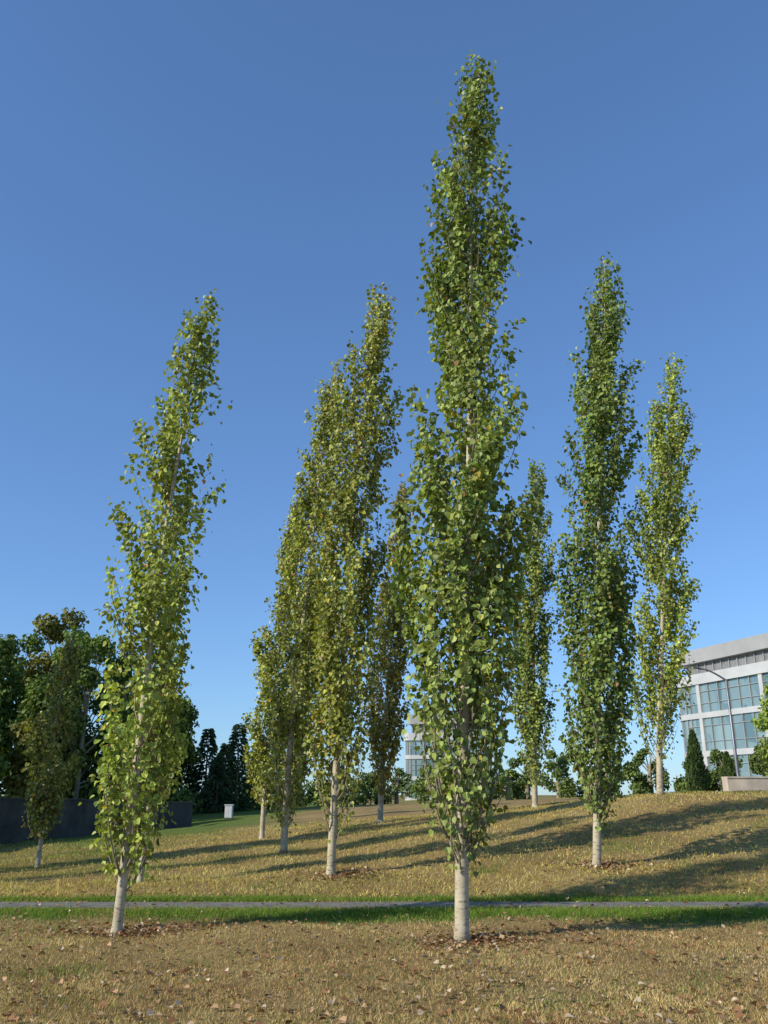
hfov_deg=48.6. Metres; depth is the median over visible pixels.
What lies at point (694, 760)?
columnar cypress
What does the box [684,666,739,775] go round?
street lamp
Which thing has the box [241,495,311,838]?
poplar tree
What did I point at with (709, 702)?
mullions
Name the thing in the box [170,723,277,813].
distant spruce trees
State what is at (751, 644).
roof fascia
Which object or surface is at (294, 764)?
poplar tree
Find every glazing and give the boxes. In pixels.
[407,740,488,797]
[680,673,767,786]
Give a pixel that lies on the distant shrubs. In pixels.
(639, 781)
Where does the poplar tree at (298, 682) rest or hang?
on the ground at (208, 822)
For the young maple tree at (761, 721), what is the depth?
33.79 m
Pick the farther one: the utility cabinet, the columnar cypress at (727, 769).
the utility cabinet
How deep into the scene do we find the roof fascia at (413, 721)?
125.45 m
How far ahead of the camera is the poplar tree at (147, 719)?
11.66 m
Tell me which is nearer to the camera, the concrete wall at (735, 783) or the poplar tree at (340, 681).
the poplar tree at (340, 681)
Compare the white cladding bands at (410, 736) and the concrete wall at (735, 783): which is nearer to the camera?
the concrete wall at (735, 783)
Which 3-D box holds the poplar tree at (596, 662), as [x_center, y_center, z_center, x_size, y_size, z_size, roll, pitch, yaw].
[4.578,0.311,17.824,2.420,13.387,2.213,0,-18,0]
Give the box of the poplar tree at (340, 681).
[294,282,407,876]
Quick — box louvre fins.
[697,650,764,673]
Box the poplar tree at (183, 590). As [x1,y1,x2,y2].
[118,535,202,882]
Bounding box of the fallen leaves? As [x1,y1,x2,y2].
[0,854,767,1023]
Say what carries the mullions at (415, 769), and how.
attached to the glazing at (416, 743)
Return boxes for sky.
[0,0,767,795]
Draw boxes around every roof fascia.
[408,713,478,726]
[679,633,767,668]
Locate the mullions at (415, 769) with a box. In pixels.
[405,741,477,796]
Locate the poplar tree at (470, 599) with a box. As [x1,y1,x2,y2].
[377,49,548,944]
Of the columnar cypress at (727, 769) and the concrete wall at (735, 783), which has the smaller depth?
the concrete wall at (735, 783)
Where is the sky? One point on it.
(274, 157)
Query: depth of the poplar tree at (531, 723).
27.77 m
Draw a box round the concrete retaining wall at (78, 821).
[0,796,193,843]
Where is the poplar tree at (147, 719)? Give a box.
[78,289,232,934]
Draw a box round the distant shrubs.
[270,744,767,807]
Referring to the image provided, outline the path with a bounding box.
[0,902,767,907]
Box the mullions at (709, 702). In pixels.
[678,676,766,785]
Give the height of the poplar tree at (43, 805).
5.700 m
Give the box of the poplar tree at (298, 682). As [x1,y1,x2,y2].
[254,358,349,853]
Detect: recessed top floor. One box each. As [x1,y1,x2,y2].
[412,724,478,732]
[686,649,767,675]
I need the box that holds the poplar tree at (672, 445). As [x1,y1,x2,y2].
[626,352,703,794]
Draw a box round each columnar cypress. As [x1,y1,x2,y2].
[684,728,711,791]
[720,751,736,790]
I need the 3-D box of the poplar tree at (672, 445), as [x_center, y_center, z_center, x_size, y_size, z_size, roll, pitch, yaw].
[8.156,1.257,24.888,2.885,13.489,2.211,0,-18,0]
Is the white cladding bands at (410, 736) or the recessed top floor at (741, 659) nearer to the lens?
the recessed top floor at (741, 659)
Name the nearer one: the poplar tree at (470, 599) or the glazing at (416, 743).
the poplar tree at (470, 599)
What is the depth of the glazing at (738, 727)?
84.50 m
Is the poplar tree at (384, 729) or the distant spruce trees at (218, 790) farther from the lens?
the distant spruce trees at (218, 790)
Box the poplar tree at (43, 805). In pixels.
[20,634,83,866]
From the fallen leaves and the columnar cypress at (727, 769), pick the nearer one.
the fallen leaves
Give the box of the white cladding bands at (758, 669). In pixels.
[676,660,767,791]
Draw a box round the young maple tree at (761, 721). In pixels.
[750,676,767,776]
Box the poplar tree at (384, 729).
[363,481,413,822]
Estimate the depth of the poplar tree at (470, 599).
11.21 m
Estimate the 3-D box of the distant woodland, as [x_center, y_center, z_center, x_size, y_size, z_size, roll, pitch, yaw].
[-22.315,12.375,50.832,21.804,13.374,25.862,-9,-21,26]
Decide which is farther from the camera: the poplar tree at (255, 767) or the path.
the poplar tree at (255, 767)
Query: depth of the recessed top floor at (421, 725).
125.59 m
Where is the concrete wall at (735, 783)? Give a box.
[721,776,767,791]
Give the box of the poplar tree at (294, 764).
[279,583,318,822]
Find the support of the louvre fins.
attached to the recessed top floor at (741, 659)
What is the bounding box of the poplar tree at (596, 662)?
[550,251,646,866]
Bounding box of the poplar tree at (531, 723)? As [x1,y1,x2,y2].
[507,458,564,807]
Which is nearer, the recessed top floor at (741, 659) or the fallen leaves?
the fallen leaves
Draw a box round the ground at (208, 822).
[0,791,767,1023]
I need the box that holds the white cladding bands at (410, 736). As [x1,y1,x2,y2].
[404,732,491,799]
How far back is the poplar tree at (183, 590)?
16.72 m
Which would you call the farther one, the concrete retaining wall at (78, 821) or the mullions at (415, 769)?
the mullions at (415, 769)
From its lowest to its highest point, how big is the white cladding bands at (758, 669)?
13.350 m
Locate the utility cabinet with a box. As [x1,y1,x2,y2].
[224,804,233,818]
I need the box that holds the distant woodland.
[0,607,202,813]

